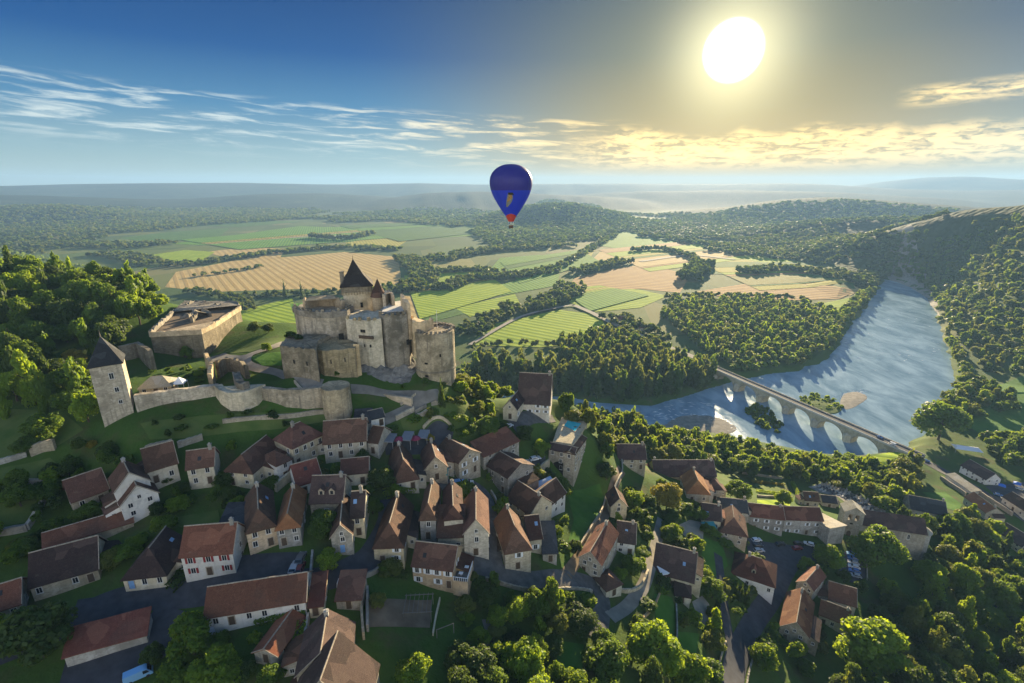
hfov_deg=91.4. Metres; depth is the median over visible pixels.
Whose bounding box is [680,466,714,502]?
stone house
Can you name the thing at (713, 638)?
broadleaf tree
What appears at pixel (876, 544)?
broadleaf tree
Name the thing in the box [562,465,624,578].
lane
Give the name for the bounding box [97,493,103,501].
door
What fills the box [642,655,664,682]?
broadleaf tree
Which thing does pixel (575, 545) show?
bush
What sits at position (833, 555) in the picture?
broadleaf tree
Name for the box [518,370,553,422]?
manor house
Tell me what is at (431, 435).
bush
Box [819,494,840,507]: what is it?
stone house
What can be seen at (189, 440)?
garden wall
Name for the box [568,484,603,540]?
lawn
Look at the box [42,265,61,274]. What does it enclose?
broadleaf tree
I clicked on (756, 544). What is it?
parked car
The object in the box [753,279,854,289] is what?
field
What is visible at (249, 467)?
stone house
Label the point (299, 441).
stone house
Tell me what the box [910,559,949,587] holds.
broadleaf tree
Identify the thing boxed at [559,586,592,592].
dry stone wall
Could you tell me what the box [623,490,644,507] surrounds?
broadleaf tree
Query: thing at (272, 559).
courtyard
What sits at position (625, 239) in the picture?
field
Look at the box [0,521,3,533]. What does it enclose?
broadleaf tree
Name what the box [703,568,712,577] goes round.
bush
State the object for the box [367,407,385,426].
ticket hut
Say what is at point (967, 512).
broadleaf tree
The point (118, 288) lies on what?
broadleaf tree
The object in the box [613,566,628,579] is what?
bush
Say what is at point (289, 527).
stone house
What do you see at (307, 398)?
curtain wall
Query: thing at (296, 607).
window
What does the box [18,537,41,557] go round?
broadleaf tree
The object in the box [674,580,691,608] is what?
stone house
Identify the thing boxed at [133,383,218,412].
curtain wall
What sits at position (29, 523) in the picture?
garden wall
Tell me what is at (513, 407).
stone house
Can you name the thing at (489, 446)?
house
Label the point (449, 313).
field
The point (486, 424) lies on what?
broadleaf tree
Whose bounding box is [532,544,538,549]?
window
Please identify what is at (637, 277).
field
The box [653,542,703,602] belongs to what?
stone house
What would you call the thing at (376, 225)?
field
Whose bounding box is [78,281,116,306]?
broadleaf tree
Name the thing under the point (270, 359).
castle lawn
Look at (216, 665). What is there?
broadleaf tree
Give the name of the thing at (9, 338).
broadleaf tree
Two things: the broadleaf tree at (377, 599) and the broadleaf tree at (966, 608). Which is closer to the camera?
the broadleaf tree at (377, 599)
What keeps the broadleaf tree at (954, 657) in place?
on the ground at (982, 200)
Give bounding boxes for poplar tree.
[282,282,286,297]
[298,283,303,298]
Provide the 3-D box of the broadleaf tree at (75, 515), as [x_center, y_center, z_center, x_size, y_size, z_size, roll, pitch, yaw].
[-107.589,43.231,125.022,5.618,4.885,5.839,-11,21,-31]
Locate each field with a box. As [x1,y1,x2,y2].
[123,228,228,240]
[154,250,213,261]
[158,220,291,226]
[165,252,400,291]
[173,226,320,244]
[182,227,354,242]
[206,230,357,242]
[209,231,360,243]
[209,248,282,259]
[210,232,384,248]
[241,298,295,322]
[324,226,470,242]
[343,218,472,228]
[346,238,405,246]
[355,223,463,230]
[369,225,475,240]
[400,277,446,293]
[404,271,481,284]
[405,295,418,317]
[410,279,492,292]
[411,279,510,318]
[422,303,471,320]
[431,258,474,267]
[456,294,518,316]
[475,310,604,346]
[492,255,552,271]
[500,250,577,265]
[500,274,559,295]
[505,254,572,268]
[507,254,597,282]
[557,241,597,259]
[569,289,663,311]
[572,265,686,292]
[572,288,647,310]
[585,287,611,290]
[585,288,613,292]
[587,285,606,288]
[594,251,654,260]
[600,241,694,252]
[601,232,678,247]
[607,243,707,256]
[619,247,707,257]
[625,249,707,259]
[629,250,740,266]
[640,254,749,267]
[643,255,760,270]
[666,250,756,262]
[697,283,852,300]
[702,247,798,261]
[706,262,855,288]
[711,265,813,271]
[715,262,807,266]
[722,270,805,274]
[727,272,804,275]
[729,274,826,284]
[749,279,833,285]
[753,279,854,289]
[799,279,861,295]
[824,298,848,309]
[967,375,1023,432]
[984,335,1023,356]
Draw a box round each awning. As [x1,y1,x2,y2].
[384,433,396,447]
[402,431,413,447]
[418,429,429,438]
[657,566,668,574]
[701,521,716,528]
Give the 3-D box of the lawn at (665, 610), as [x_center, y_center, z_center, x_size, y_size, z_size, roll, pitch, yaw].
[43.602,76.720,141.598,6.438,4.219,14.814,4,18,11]
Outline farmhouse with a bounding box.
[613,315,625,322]
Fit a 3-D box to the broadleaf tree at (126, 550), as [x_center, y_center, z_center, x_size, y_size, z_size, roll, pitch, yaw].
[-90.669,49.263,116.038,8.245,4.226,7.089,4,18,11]
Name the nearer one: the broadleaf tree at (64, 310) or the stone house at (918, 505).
the broadleaf tree at (64, 310)
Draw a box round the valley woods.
[0,203,903,348]
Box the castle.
[280,255,455,385]
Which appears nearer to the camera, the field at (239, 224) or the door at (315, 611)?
the door at (315, 611)
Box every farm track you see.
[469,305,572,344]
[641,255,733,261]
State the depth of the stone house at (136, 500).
124.25 m
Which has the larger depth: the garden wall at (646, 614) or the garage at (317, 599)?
the garden wall at (646, 614)
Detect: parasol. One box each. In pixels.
[394,436,402,441]
[411,435,420,440]
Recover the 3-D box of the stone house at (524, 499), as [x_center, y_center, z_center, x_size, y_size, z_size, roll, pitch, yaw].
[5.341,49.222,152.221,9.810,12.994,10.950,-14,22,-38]
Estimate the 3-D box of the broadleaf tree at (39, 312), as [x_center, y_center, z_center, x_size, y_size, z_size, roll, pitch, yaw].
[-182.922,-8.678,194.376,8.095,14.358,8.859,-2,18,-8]
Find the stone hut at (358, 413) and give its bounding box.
[353,408,372,432]
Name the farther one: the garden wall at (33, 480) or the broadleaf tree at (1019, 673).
the broadleaf tree at (1019, 673)
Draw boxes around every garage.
[307,570,327,617]
[334,569,367,610]
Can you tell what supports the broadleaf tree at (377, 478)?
on the ground at (982, 200)
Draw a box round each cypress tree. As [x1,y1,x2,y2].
[437,378,445,406]
[734,585,739,599]
[738,584,744,602]
[744,586,750,607]
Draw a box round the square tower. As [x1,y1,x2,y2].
[86,330,133,426]
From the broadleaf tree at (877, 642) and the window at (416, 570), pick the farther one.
the broadleaf tree at (877, 642)
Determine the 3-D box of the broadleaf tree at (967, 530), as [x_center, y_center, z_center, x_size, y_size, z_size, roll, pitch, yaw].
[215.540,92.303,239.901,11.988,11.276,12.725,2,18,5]
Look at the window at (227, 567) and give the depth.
112.13 m
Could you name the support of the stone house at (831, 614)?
on the ground at (982, 200)
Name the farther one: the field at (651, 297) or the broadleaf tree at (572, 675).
the field at (651, 297)
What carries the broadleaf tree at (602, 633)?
on the ground at (982, 200)
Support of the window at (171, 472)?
in the stone house at (159, 462)
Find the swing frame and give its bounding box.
[436,623,453,635]
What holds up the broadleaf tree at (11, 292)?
on the ground at (982, 200)
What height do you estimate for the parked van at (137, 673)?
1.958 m
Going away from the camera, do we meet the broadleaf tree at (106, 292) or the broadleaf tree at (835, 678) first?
the broadleaf tree at (835, 678)
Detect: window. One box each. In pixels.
[35,587,43,594]
[71,576,79,584]
[108,373,114,379]
[127,502,133,508]
[130,510,136,516]
[141,579,147,584]
[156,577,163,583]
[169,470,174,476]
[184,558,195,563]
[188,567,198,573]
[203,556,213,562]
[212,618,219,624]
[219,555,229,560]
[222,565,232,570]
[246,612,252,619]
[252,532,258,538]
[252,540,258,547]
[261,610,267,616]
[293,604,300,610]
[392,549,400,552]
[413,568,420,573]
[414,576,422,581]
[423,569,431,574]
[426,521,430,526]
[432,570,440,575]
[434,578,441,584]
[443,571,451,576]
[515,552,522,557]
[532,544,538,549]
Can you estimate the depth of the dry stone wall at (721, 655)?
142.16 m
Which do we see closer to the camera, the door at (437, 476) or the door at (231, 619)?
the door at (231, 619)
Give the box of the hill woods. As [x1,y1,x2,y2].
[468,198,1023,373]
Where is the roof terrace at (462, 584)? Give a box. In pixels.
[453,561,472,595]
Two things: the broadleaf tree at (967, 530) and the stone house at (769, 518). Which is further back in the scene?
the broadleaf tree at (967, 530)
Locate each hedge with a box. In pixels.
[253,610,305,625]
[292,619,306,638]
[377,564,408,579]
[383,487,416,498]
[678,611,704,630]
[751,479,784,485]
[756,489,791,494]
[791,481,798,494]
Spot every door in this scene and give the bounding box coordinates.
[85,572,95,582]
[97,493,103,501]
[127,580,135,588]
[152,474,160,482]
[205,566,213,574]
[206,475,213,483]
[227,615,236,624]
[261,653,269,662]
[267,536,274,545]
[280,537,287,545]
[311,608,319,615]
[338,450,343,457]
[339,544,345,552]
[345,602,352,608]
[356,527,361,535]
[360,476,365,483]
[370,446,375,453]
[379,418,383,424]
[379,555,385,560]
[410,481,415,487]
[425,531,430,538]
[434,473,439,479]
[446,580,451,587]
[473,548,478,555]
[515,561,520,569]
[548,555,552,561]
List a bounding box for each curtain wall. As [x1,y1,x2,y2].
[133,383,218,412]
[214,384,264,410]
[261,386,322,408]
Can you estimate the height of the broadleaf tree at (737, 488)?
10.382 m
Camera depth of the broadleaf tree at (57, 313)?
196.57 m
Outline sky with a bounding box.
[0,0,1023,185]
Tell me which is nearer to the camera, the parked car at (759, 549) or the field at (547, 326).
the parked car at (759, 549)
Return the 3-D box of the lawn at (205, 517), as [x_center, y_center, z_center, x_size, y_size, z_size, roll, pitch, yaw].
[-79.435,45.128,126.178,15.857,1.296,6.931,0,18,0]
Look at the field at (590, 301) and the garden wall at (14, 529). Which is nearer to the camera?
the garden wall at (14, 529)
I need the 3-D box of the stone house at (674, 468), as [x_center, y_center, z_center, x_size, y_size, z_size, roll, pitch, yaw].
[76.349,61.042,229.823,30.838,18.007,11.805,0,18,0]
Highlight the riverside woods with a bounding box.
[446,316,1023,682]
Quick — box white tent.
[173,377,188,386]
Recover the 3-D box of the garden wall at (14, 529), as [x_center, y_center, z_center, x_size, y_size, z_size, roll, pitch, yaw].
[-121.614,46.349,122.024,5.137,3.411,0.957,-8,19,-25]
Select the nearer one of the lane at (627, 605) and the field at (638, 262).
the lane at (627, 605)
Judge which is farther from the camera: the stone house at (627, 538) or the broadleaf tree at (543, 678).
the stone house at (627, 538)
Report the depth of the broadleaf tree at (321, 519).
119.74 m
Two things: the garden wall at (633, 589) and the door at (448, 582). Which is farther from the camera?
the garden wall at (633, 589)
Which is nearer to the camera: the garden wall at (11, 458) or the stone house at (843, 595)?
the garden wall at (11, 458)
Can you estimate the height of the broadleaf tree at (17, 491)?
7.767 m
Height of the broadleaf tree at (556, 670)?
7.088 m
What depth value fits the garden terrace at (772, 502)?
240.05 m
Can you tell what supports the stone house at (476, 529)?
on the ground at (982, 200)
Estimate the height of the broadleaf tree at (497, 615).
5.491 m
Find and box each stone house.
[0,577,30,614]
[27,535,121,600]
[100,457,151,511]
[101,480,159,522]
[120,525,182,591]
[137,440,180,488]
[178,516,246,581]
[185,442,220,489]
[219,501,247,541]
[223,435,275,488]
[244,481,277,554]
[265,450,292,477]
[272,420,322,463]
[274,482,307,548]
[280,608,355,681]
[288,457,321,493]
[290,630,379,682]
[308,471,352,513]
[316,413,368,463]
[329,494,354,554]
[340,456,370,485]
[349,484,369,538]
[367,424,392,458]
[372,490,419,568]
[388,441,426,492]
[410,540,474,592]
[418,478,441,541]
[420,437,454,483]
[436,504,465,551]
[439,434,481,478]
[442,479,463,525]
[462,485,489,559]
[486,451,538,496]
[493,503,532,572]
[502,390,524,421]
[507,480,553,520]
[520,514,542,553]
[535,477,566,517]
[540,520,557,565]
[548,441,578,474]
[563,434,586,486]
[577,520,618,576]
[592,568,623,597]
[605,485,627,520]
[614,441,646,476]
[616,519,636,556]
[646,456,716,480]
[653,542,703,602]
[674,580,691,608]
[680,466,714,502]
[699,501,724,528]
[704,477,726,499]
[716,496,751,522]
[718,505,748,551]
[731,551,776,603]
[748,502,785,535]
[779,587,821,655]
[782,506,823,535]
[794,491,820,506]
[795,564,826,599]
[816,513,847,544]
[817,579,857,614]
[818,598,853,634]
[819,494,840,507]
[902,494,947,519]
[945,472,981,493]
[959,459,1001,484]
[963,492,1005,523]
[1001,491,1023,519]
[1001,523,1023,552]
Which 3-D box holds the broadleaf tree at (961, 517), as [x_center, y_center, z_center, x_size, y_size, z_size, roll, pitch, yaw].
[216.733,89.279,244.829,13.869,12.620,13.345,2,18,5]
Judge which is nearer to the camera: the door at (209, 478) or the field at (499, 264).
the door at (209, 478)
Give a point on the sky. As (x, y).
(827, 92)
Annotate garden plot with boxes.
[365,599,431,627]
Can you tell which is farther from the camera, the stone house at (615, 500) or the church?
the church
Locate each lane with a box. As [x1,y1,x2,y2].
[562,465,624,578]
[605,517,662,622]
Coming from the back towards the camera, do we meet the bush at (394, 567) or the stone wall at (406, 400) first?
the stone wall at (406, 400)
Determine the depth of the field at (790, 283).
972.99 m
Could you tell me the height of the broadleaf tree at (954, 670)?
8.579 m
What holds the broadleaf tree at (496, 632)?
on the ground at (982, 200)
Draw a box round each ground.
[0,176,1023,682]
[809,483,885,511]
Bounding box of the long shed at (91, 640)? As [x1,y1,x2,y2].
[61,606,152,666]
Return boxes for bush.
[4,535,37,549]
[30,482,60,500]
[37,462,58,480]
[55,475,70,489]
[56,459,84,476]
[77,499,102,518]
[85,440,97,448]
[94,440,119,456]
[99,548,123,570]
[124,531,148,547]
[138,640,164,664]
[148,501,167,515]
[148,514,178,532]
[153,657,191,682]
[161,478,173,482]
[170,482,191,495]
[211,471,233,486]
[260,475,278,488]
[284,331,295,337]
[294,334,302,339]
[354,448,370,456]
[367,496,383,513]
[377,557,403,577]
[386,483,405,496]
[425,434,434,440]
[456,481,470,496]
[516,425,532,440]
[532,439,550,457]
[555,525,563,537]
[568,539,582,553]
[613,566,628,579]
[641,494,656,508]
[692,507,709,521]
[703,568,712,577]
[705,606,714,616]
[721,581,730,593]
[774,489,792,504]
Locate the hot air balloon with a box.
[490,164,531,227]
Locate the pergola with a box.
[402,593,433,621]
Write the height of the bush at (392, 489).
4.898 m
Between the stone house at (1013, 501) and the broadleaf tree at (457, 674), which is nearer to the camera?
the broadleaf tree at (457, 674)
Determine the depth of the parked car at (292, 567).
111.97 m
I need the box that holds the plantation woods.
[660,285,876,370]
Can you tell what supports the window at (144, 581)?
in the stone house at (157, 563)
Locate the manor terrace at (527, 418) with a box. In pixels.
[507,411,555,430]
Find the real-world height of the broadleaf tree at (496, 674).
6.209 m
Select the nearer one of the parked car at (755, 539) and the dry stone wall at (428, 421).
the dry stone wall at (428, 421)
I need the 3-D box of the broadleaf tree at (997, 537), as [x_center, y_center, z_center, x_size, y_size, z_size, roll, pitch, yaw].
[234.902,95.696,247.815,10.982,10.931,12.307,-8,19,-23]
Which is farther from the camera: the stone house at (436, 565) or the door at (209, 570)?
the stone house at (436, 565)
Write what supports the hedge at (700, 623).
on the ground at (982, 200)
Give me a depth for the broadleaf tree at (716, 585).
158.27 m
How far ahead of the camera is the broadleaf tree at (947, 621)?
172.50 m
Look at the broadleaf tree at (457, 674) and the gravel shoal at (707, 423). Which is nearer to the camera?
the broadleaf tree at (457, 674)
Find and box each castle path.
[210,353,249,361]
[241,341,323,387]
[350,384,438,400]
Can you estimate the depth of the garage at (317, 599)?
106.84 m
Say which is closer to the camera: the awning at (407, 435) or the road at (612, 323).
the awning at (407, 435)
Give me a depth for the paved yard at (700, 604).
154.51 m
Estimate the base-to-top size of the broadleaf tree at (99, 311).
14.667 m
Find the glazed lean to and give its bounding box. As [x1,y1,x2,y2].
[535,476,551,489]
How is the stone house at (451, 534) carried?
on the ground at (982, 200)
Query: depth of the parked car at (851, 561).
200.02 m
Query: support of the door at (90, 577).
in the stone house at (60, 568)
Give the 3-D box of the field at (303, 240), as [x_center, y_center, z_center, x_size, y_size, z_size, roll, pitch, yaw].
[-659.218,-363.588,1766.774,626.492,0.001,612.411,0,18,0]
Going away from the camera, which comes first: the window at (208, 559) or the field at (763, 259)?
the window at (208, 559)
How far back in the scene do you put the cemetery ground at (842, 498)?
267.29 m
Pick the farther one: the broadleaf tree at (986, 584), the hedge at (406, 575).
the broadleaf tree at (986, 584)
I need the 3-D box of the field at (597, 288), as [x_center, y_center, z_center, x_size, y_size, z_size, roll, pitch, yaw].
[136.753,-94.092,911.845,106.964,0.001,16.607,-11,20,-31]
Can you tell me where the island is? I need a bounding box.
[804,397,841,413]
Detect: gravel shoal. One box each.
[664,415,735,433]
[840,392,866,409]
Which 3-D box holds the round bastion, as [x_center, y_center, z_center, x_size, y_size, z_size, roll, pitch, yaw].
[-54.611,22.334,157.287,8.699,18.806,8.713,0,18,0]
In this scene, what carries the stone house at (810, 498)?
on the ground at (982, 200)
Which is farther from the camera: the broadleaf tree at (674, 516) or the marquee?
the marquee
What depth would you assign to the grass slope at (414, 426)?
162.15 m
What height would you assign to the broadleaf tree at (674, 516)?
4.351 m
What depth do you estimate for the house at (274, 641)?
98.54 m
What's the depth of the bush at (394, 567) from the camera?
117.46 m
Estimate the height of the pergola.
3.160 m
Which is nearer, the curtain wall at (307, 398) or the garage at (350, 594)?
the garage at (350, 594)
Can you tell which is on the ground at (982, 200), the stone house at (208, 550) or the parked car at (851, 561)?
the stone house at (208, 550)
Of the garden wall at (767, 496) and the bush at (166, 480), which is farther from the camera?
the garden wall at (767, 496)
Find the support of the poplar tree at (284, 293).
on the ground at (982, 200)
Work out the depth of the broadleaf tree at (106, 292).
205.59 m
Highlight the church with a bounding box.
[837,499,932,560]
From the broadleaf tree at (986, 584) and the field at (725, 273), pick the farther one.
the field at (725, 273)
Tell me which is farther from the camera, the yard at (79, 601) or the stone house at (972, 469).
the stone house at (972, 469)
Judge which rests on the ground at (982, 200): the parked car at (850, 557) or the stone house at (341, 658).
the stone house at (341, 658)
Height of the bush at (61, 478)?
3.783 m
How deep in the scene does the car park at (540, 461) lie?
175.32 m
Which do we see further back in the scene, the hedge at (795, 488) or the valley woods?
the valley woods
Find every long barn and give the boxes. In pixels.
[41,511,134,548]
[203,570,313,633]
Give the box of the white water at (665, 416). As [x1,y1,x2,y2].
[645,311,939,431]
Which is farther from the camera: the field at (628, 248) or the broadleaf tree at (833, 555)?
the field at (628, 248)
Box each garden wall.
[0,452,26,464]
[0,523,27,535]
[25,499,45,529]
[28,478,41,483]
[29,439,56,456]
[145,439,171,446]
[177,433,202,447]
[222,409,323,423]
[274,471,290,491]
[304,612,309,630]
[309,549,313,573]
[360,602,364,639]
[366,585,368,631]
[395,406,413,420]
[417,409,427,416]
[432,597,439,635]
[533,459,549,471]
[581,496,605,544]
[615,459,622,486]
[621,569,648,593]
[643,591,660,617]
[675,603,677,639]
[742,472,782,478]
[757,494,792,497]
[864,559,867,579]
[940,476,966,495]
[979,491,1013,515]
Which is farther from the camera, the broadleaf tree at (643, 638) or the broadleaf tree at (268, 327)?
the broadleaf tree at (268, 327)
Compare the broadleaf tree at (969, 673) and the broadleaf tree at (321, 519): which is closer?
the broadleaf tree at (321, 519)
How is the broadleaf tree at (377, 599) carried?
on the ground at (982, 200)
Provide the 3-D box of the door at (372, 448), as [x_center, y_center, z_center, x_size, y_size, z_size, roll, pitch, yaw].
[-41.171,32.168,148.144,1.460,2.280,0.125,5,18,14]
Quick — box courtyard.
[238,552,298,568]
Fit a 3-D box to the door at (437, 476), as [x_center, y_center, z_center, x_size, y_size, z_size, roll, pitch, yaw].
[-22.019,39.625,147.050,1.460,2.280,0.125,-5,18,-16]
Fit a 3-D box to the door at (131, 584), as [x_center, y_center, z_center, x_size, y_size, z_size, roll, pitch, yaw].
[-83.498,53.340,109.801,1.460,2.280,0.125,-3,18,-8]
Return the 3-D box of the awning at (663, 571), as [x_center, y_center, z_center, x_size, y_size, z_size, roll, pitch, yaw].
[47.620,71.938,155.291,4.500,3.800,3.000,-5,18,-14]
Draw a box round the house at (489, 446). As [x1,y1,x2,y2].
[470,426,519,469]
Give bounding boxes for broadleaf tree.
[0,272,15,282]
[0,298,7,324]
[0,323,23,340]
[0,331,12,358]
[0,334,21,357]
[0,369,23,400]
[0,468,29,487]
[0,481,37,507]
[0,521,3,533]
[0,538,32,563]
[0,599,78,667]
[0,613,6,622]
[4,275,29,289]
[4,288,20,296]
[5,295,35,329]
[6,298,39,314]
[7,264,43,275]
[7,436,38,452]
[9,339,44,356]
[10,348,38,407]
[15,269,40,288]
[17,320,57,340]
[17,411,64,434]
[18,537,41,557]
[23,333,41,349]
[26,302,51,325]
[33,289,67,304]
[41,358,65,374]
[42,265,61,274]
[42,364,92,395]
[43,298,81,325]
[44,261,65,267]
[46,385,96,410]
[47,274,60,288]
[47,298,77,324]
[48,323,76,342]
[59,268,93,285]
[59,358,89,375]
[60,348,87,362]
[62,278,89,298]
[66,298,99,323]
[66,507,91,522]
[67,393,98,422]
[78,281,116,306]
[81,260,101,275]
[81,302,111,323]
[85,315,131,333]
[86,277,109,282]
[87,322,125,346]
[99,266,112,276]
[99,542,143,562]
[100,283,121,319]
[101,286,125,304]
[102,290,128,313]
[111,282,124,286]
[125,294,151,324]
[135,273,156,283]
[139,291,169,305]
[163,494,192,511]
[164,566,185,592]
[165,610,214,661]
[178,346,193,358]
[184,641,242,682]
[193,370,203,375]
[208,629,230,651]
[233,659,257,682]
[246,321,261,331]
[255,662,287,682]
[261,323,273,330]
[261,343,271,350]
[307,508,336,539]
[316,547,341,570]
[366,465,396,489]
[369,592,386,608]
[394,651,431,682]
[443,638,475,670]
[447,664,476,682]
[454,594,475,614]
[456,373,471,384]
[462,643,496,682]
[466,626,491,648]
[475,415,500,434]
[476,581,500,608]
[482,664,509,682]
[486,603,508,627]
[486,625,506,642]
[500,635,545,682]
[503,627,528,642]
[506,595,530,624]
[521,672,553,682]
[522,587,550,618]
[529,632,545,649]
[540,639,549,662]
[543,576,559,606]
[543,596,558,618]
[543,634,563,657]
[546,610,568,634]
[546,660,565,682]
[552,476,571,496]
[563,666,588,682]
[564,409,582,421]
[565,600,601,637]
[581,639,631,682]
[588,677,607,682]
[591,627,616,646]
[596,461,616,479]
[621,553,643,575]
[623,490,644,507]
[625,618,684,677]
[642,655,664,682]
[649,482,682,508]
[660,508,681,522]
[660,523,682,534]
[662,442,684,459]
[667,649,712,682]
[684,445,701,459]
[702,627,726,651]
[704,578,727,602]
[705,657,724,682]
[724,479,752,499]
[748,642,779,671]
[811,543,846,568]
[828,672,845,682]
[832,614,914,680]
[844,661,866,682]
[846,524,911,567]
[867,677,890,682]
[883,614,913,639]
[889,456,925,480]
[892,665,934,682]
[893,612,929,641]
[895,654,922,675]
[901,605,927,638]
[902,638,920,660]
[909,400,973,439]
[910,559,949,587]
[911,513,938,536]
[915,658,960,682]
[919,597,936,616]
[922,553,950,576]
[922,625,947,659]
[930,600,970,636]
[931,544,963,563]
[931,611,966,641]
[933,511,971,525]
[936,520,949,535]
[941,533,963,551]
[942,633,973,665]
[942,659,966,682]
[943,645,971,670]
[947,562,983,591]
[954,507,981,519]
[954,586,994,609]
[955,665,979,682]
[956,596,977,630]
[959,522,977,542]
[964,541,994,558]
[964,629,993,651]
[969,517,992,539]
[971,566,996,586]
[975,605,1014,631]
[979,580,990,588]
[981,529,1001,543]
[987,577,1022,607]
[989,568,1007,578]
[993,669,1023,682]
[997,603,1023,623]
[999,639,1017,660]
[1004,556,1022,563]
[1004,630,1023,646]
[1008,559,1023,572]
[1008,566,1023,576]
[1008,646,1023,668]
[1011,667,1023,681]
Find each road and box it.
[0,566,304,664]
[60,605,185,682]
[302,499,390,589]
[384,389,438,424]
[385,421,453,454]
[437,478,503,568]
[473,556,610,634]
[573,305,718,365]
[714,552,735,654]
[721,550,800,682]
[921,457,1021,518]
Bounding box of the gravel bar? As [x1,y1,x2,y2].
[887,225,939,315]
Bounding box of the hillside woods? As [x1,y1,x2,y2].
[0,244,163,488]
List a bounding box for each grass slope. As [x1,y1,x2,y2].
[140,412,325,439]
[400,402,461,430]
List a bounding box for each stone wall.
[118,341,156,369]
[203,352,216,383]
[214,357,249,378]
[232,371,249,389]
[366,566,378,577]
[383,393,412,406]
[414,404,426,413]
[423,415,451,428]
[431,401,438,405]
[485,576,528,591]
[490,490,496,502]
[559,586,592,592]
[718,640,726,663]
[746,658,752,682]
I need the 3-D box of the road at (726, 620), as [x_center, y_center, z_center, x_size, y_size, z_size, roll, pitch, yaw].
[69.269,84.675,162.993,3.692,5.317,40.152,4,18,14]
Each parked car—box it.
[287,560,297,573]
[293,561,305,572]
[294,551,306,563]
[529,455,540,461]
[751,537,761,541]
[752,542,762,547]
[753,547,764,552]
[791,545,803,550]
[793,541,804,545]
[803,541,814,547]
[847,555,857,560]
[847,559,859,565]
[848,563,860,569]
[848,568,860,573]
[850,572,861,578]
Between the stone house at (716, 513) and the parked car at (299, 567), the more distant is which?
the stone house at (716, 513)
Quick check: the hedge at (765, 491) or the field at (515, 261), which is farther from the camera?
the field at (515, 261)
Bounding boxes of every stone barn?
[62,467,109,509]
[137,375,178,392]
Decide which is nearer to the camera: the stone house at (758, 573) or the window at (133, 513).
the window at (133, 513)
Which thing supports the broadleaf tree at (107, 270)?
on the ground at (982, 200)
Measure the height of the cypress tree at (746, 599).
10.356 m
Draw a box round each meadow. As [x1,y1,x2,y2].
[0,409,83,457]
[0,458,68,479]
[0,500,36,525]
[874,452,900,465]
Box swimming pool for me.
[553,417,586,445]
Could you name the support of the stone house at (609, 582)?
on the ground at (982, 200)
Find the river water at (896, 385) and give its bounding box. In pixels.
[502,279,954,454]
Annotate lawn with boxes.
[177,510,219,528]
[226,337,284,352]
[251,352,281,365]
[556,641,583,669]
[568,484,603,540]
[654,594,675,635]
[678,632,699,653]
[701,538,727,576]
[923,492,961,509]
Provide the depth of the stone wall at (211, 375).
167.64 m
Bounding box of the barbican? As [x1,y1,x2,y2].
[148,300,242,357]
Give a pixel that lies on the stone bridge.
(851, 432)
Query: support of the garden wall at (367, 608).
on the ground at (982, 200)
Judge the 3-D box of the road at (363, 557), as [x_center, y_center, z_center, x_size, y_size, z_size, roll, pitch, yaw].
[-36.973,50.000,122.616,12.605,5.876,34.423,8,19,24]
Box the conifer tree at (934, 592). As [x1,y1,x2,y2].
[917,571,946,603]
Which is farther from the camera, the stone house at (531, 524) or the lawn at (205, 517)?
the stone house at (531, 524)
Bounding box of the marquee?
[950,444,982,455]
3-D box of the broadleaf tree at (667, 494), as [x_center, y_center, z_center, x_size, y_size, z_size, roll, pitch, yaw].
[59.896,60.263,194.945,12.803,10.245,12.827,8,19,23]
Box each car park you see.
[529,456,545,468]
[747,538,817,563]
[839,550,865,582]
[986,482,1023,498]
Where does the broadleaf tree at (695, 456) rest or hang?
on the ground at (982, 200)
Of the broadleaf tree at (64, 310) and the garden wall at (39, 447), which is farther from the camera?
the broadleaf tree at (64, 310)
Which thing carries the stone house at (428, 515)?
on the ground at (982, 200)
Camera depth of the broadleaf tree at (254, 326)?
219.69 m
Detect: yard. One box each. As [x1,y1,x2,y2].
[76,598,90,605]
[679,520,702,538]
[692,596,710,624]
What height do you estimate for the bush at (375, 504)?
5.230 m
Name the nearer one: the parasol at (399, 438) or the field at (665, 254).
the parasol at (399, 438)
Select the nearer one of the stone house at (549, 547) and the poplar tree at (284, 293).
the stone house at (549, 547)
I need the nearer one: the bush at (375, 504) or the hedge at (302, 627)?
the hedge at (302, 627)
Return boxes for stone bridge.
[701,359,925,457]
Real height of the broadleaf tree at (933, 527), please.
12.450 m
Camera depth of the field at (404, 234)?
1986.11 m
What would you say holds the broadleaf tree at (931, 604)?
on the ground at (982, 200)
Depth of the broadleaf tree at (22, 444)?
137.96 m
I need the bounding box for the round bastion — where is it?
[321,380,352,419]
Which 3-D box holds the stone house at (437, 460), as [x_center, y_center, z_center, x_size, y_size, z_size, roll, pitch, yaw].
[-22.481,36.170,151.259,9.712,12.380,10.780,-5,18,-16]
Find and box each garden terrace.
[755,484,781,492]
[757,500,789,505]
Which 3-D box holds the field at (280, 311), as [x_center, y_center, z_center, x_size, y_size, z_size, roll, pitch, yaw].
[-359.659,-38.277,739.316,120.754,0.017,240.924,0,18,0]
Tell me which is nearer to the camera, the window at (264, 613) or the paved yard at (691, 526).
the window at (264, 613)
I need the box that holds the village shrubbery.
[23,363,868,677]
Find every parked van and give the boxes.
[122,663,152,682]
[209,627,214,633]
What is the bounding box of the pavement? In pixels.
[932,467,1023,521]
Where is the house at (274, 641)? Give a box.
[251,608,305,665]
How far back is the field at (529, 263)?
1231.19 m
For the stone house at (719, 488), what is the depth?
217.55 m
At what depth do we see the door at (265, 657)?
96.57 m

